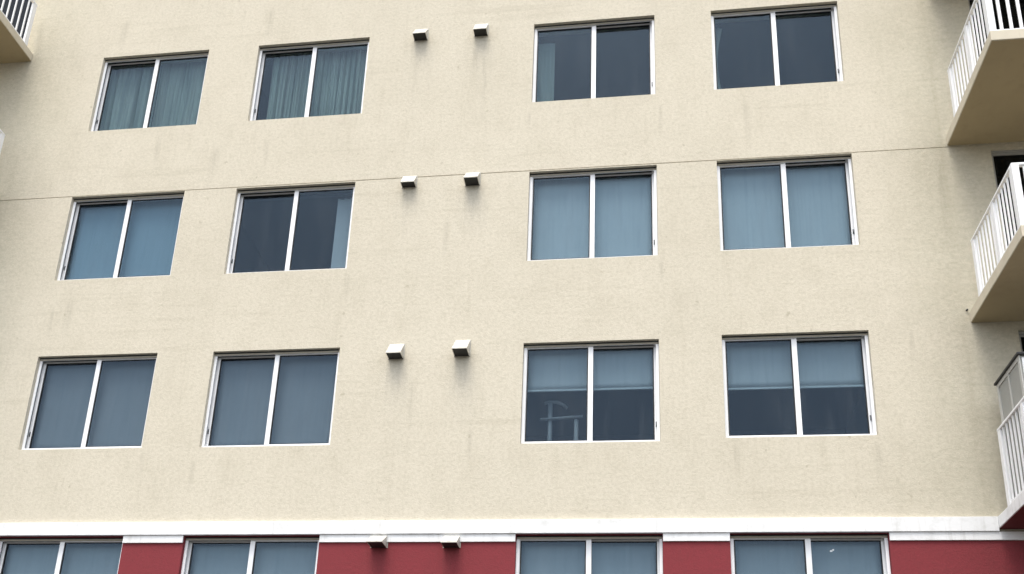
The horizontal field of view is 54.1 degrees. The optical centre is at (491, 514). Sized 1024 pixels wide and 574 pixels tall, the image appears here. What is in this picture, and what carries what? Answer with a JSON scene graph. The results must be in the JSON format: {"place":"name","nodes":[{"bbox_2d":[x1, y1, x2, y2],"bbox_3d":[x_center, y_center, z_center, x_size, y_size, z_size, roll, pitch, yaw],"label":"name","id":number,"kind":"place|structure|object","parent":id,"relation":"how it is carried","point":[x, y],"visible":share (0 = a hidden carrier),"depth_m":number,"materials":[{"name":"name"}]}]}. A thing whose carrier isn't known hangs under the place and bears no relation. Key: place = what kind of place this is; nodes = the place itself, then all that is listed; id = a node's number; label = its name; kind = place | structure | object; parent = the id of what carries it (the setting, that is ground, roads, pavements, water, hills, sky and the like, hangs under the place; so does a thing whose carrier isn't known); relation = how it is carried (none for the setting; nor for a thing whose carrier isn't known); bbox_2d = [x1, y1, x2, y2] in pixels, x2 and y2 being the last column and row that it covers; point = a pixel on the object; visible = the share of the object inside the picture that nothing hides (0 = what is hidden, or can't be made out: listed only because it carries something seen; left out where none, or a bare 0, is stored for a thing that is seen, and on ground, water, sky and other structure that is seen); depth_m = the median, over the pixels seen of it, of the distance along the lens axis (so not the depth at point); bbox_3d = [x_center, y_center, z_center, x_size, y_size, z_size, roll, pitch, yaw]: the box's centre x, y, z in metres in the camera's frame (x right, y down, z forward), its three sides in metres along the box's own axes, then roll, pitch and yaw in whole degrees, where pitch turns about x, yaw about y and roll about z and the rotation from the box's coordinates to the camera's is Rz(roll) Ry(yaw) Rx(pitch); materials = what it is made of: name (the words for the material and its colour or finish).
{"place":"outdoors","nodes":[
{"label":"outdoors","id":0,"kind":"place"},
{"bbox_2d":[0,0,1023,573],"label":"apartment building","id":1,"kind":"structure","parent":0,"point":[438,308],"depth_m":14.44,"materials":[{"name":"beige paint"}]},
{"bbox_2d":[0,0,31,38],"bbox_3d":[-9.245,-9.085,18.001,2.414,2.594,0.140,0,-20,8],"label":"balcony railing","id":2,"kind":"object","parent":1,"relation":"in","point":[6,3],"depth_m":17.85,"materials":[{"name":"white metal"}]},
{"bbox_2d":[0,538,122,573],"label":"window","id":3,"kind":"structure","parent":1,"relation":"in","point":[4,542],"depth_m":14.07,"materials":[{"name":"white metal"}]},
{"bbox_2d":[3,544,121,573],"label":"roller blind","id":4,"kind":"object","parent":1,"relation":"attached to","point":[78,559],"visible":0.64,"depth_m":14.13,"materials":[{"name":"fabric"}]},
{"bbox_2d":[21,355,156,449],"bbox_3d":[-5.894,-1.625,14.817,1.901,1.521,0.137,0,-20,8],"label":"window","id":5,"kind":"structure","parent":1,"relation":"in","point":[99,360],"depth_m":14.92,"materials":[{"name":"white metal"}]},
{"bbox_2d":[31,361,155,447],"bbox_3d":[-5.878,-1.586,14.925,1.847,1.623,0.055,0,-20,8],"label":"roller blind","id":6,"kind":"object","parent":1,"relation":"attached to","point":[121,406],"visible":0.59,"depth_m":14.93,"materials":[{"name":"fabric"}]},
{"bbox_2d":[57,193,183,279],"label":"window","id":7,"kind":"structure","parent":1,"relation":"in","point":[129,200],"depth_m":15.90,"materials":[{"name":"white metal"}]},
{"bbox_2d":[66,200,182,279],"bbox_3d":[-5.769,-4.278,15.878,1.846,1.641,0.055,0,-20,8],"label":"roller blind","id":8,"kind":"object","parent":1,"relation":"attached to","point":[151,239],"visible":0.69,"depth_m":15.89,"materials":[{"name":"fabric"}]},
{"bbox_2d":[99,65,161,130],"bbox_3d":[-6.120,-6.929,16.954,0.982,1.664,0.162,0,-20,8],"label":"curtain","id":9,"kind":"object","parent":1,"relation":"hanging from","point":[126,100],"visible":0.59,"depth_m":16.95,"materials":[{"name":"white fabric"}]},
{"bbox_2d":[91,52,208,130],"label":"window","id":10,"kind":"structure","parent":1,"relation":"in","point":[157,60],"depth_m":16.86,"materials":[{"name":"white metal"}]},
{"bbox_2d":[151,61,206,126],"bbox_3d":[-5.137,-6.951,16.772,0.984,1.664,0.052,0,-20,8],"label":"curtain","id":11,"kind":"object","parent":1,"relation":"hanging from","point":[179,94],"visible":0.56,"depth_m":16.80,"materials":[{"name":"white fabric"}]},
{"bbox_2d":[181,537,319,573],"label":"window","id":12,"kind":"structure","parent":1,"relation":"in","point":[190,541],"depth_m":13.67,"materials":[{"name":"white metal"}]},
{"bbox_2d":[190,543,317,573],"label":"roller blind","id":13,"kind":"object","parent":1,"relation":"attached to","point":[285,558],"visible":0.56,"depth_m":13.73,"materials":[{"name":"fabric"}]},
{"bbox_2d":[201,349,339,446],"bbox_3d":[-3.141,-1.635,14.414,1.909,1.520,0.137,0,-20,8],"label":"window","id":14,"kind":"structure","parent":1,"relation":"in","point":[219,357],"depth_m":14.51,"materials":[{"name":"white metal"}]},
{"bbox_2d":[210,355,337,445],"bbox_3d":[-3.125,-1.597,14.522,1.855,1.623,0.055,0,-20,8],"label":"roller blind","id":15,"kind":"object","parent":1,"relation":"attached to","point":[304,401],"visible":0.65,"depth_m":14.52,"materials":[{"name":"fabric"}]},
{"bbox_2d":[226,184,354,273],"bbox_3d":[-3.047,-4.327,15.369,1.906,1.539,0.137,0,-20,8],"label":"window","id":16,"kind":"structure","parent":1,"relation":"in","point":[296,191],"depth_m":15.49,"materials":[{"name":"white metal"}]},
{"bbox_2d":[266,53,317,119],"bbox_3d":[-3.282,-6.951,16.546,0.830,1.665,0.172,0,-20,8],"label":"curtain","id":17,"kind":"object","parent":1,"relation":"hanging from","point":[289,86],"visible":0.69,"depth_m":16.54,"materials":[{"name":"white fabric"}]},
{"bbox_2d":[247,192,352,267],"bbox_3d":[-2.993,-4.281,15.488,1.800,1.520,0.060,0,-20,8],"label":"vertical blind","id":18,"kind":"object","parent":1,"relation":"attached to","point":[341,233],"visible":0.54,"depth_m":15.47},
{"bbox_2d":[250,39,369,120],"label":"window","id":19,"kind":"structure","parent":1,"relation":"in","point":[264,52],"depth_m":16.46,"materials":[{"name":"white metal"}]},
{"bbox_2d":[311,49,366,116],"bbox_3d":[-2.414,-6.960,16.411,0.994,1.665,0.134,0,-20,8],"label":"curtain","id":20,"kind":"object","parent":1,"relation":"hanging from","point":[339,84],"visible":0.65,"depth_m":16.42,"materials":[{"name":"white fabric"}]},
{"bbox_2d":[537,43,554,101],"bbox_3d":[0.850,-6.876,15.854,0.290,1.420,0.036,0,-20,8],"label":"curtain","id":21,"kind":"object","parent":1,"relation":"hanging from","point":[546,71],"visible":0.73,"depth_m":15.88,"materials":[{"name":"white fabric"}]},
{"bbox_2d":[540,400,582,440],"bbox_3d":[0.961,-0.998,13.868,0.592,1.296,0.093,0,-20,8],"label":"metal stand","id":22,"kind":"object","parent":1,"relation":"in","point":[550,403],"visible":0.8,"depth_m":13.95,"materials":[{"name":"grey metal"}]},
{"bbox_2d":[521,542,655,573],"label":"roller blind","id":23,"kind":"object","parent":1,"relation":"attached to","point":[569,558],"visible":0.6,"depth_m":13.07,"materials":[{"name":"fabric"}]},
{"bbox_2d":[515,535,662,573],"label":"window","id":24,"kind":"structure","parent":1,"relation":"in","point":[657,539],"depth_m":12.99,"materials":[{"name":"white metal"}]},
{"bbox_2d":[528,349,652,391],"bbox_3d":[1.392,-2.038,14.014,1.807,0.705,0.055,0,-20,8],"label":"roller blind","id":25,"kind":"object","parent":1,"relation":"attached to","point":[557,371],"visible":0.69,"depth_m":13.98,"materials":[{"name":"fabric"}]},
{"bbox_2d":[521,341,659,443],"bbox_3d":[1.357,-1.643,13.752,1.861,1.525,0.137,0,-20,8],"label":"window","id":26,"kind":"structure","parent":1,"relation":"in","point":[654,345],"depth_m":13.80,"materials":[{"name":"white metal"}]},
{"bbox_2d":[532,176,651,259],"bbox_3d":[1.496,-4.318,14.819,1.817,1.649,0.055,0,-20,8],"label":"roller blind","id":27,"kind":"object","parent":1,"relation":"attached to","point":[622,218],"visible":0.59,"depth_m":14.82,"materials":[{"name":"fabric"}]},
{"bbox_2d":[527,167,657,260],"bbox_3d":[1.480,-4.357,14.711,1.871,1.546,0.137,0,-20,8],"label":"window","id":28,"kind":"structure","parent":1,"relation":"in","point":[650,171],"depth_m":14.80,"materials":[{"name":"white metal"}]},
{"bbox_2d":[532,18,654,101],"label":"window","id":29,"kind":"structure","parent":1,"relation":"in","point":[644,22],"depth_m":15.77,"materials":[{"name":"white metal"}]},
{"bbox_2d":[715,28,721,88],"bbox_3d":[3.499,-6.924,15.476,0.170,1.456,0.028,0,-20,8],"label":"curtain","id":30,"kind":"object","parent":1,"relation":"hanging from","point":[718,31],"visible":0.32,"depth_m":15.60,"materials":[{"name":"white fabric"}]},
{"bbox_2d":[711,4,842,89],"bbox_3d":[4.314,-7.054,15.263,1.880,1.521,0.137,0,-20,8],"label":"window","id":31,"kind":"structure","parent":1,"relation":"in","point":[827,8],"depth_m":15.37,"materials":[{"name":"white metal"}]},
{"bbox_2d":[721,165,850,249],"bbox_3d":[4.213,-4.355,14.431,1.828,1.629,0.055,0,-20,8],"label":"roller blind","id":32,"kind":"object","parent":1,"relation":"attached to","point":[752,207],"visible":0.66,"depth_m":14.43,"materials":[{"name":"fabric"}]},
{"bbox_2d":[717,156,858,250],"bbox_3d":[4.197,-4.394,14.323,1.882,1.526,0.137,0,-20,8],"label":"window","id":33,"kind":"structure","parent":1,"relation":"in","point":[782,164],"depth_m":14.40,"materials":[{"name":"white metal"}]},
{"bbox_2d":[726,341,863,390],"bbox_3d":[4.098,-2.051,13.618,1.856,0.782,0.055,0,-20,8],"label":"roller blind","id":34,"kind":"object","parent":1,"relation":"attached to","point":[767,365],"visible":0.84,"depth_m":13.59,"materials":[{"name":"fabric"}]},
{"bbox_2d":[722,332,876,437],"bbox_3d":[4.065,-1.692,13.370,1.910,1.523,0.137,0,-20,8],"label":"window","id":35,"kind":"structure","parent":1,"relation":"in","point":[862,337],"depth_m":13.41,"materials":[{"name":"white metal"}]},
{"bbox_2d":[735,541,881,573],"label":"roller blind","id":36,"kind":"object","parent":1,"relation":"attached to","point":[769,557],"visible":0.68,"depth_m":12.68,"materials":[{"name":"fabric"}]},
{"bbox_2d":[730,534,890,573],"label":"window","id":37,"kind":"structure","parent":1,"relation":"in","point":[807,539],"depth_m":12.59,"materials":[{"name":"white metal"}]},
{"bbox_2d":[968,0,1023,55],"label":"balcony door","id":38,"kind":"structure","parent":1,"relation":"in","point":[1002,3],"depth_m":14.87,"materials":[{"name":"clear glass"}]},
{"bbox_2d":[991,149,1023,245],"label":"balcony door","id":39,"kind":"structure","parent":1,"relation":"in","point":[1002,160],"depth_m":14.01,"materials":[{"name":"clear glass"}]},
{"bbox_2d":[994,351,1023,497],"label":"balcony railing","id":40,"kind":"object","parent":1,"relation":"on","point":[1009,383],"visible":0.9,"depth_m":11.95,"materials":[{"name":"white metal"}]},
{"bbox_2d":[1018,332,1023,351],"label":"balcony door","id":41,"kind":"structure","parent":1,"relation":"in","point":[1021,334],"depth_m":13.11,"materials":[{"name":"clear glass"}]}
]}

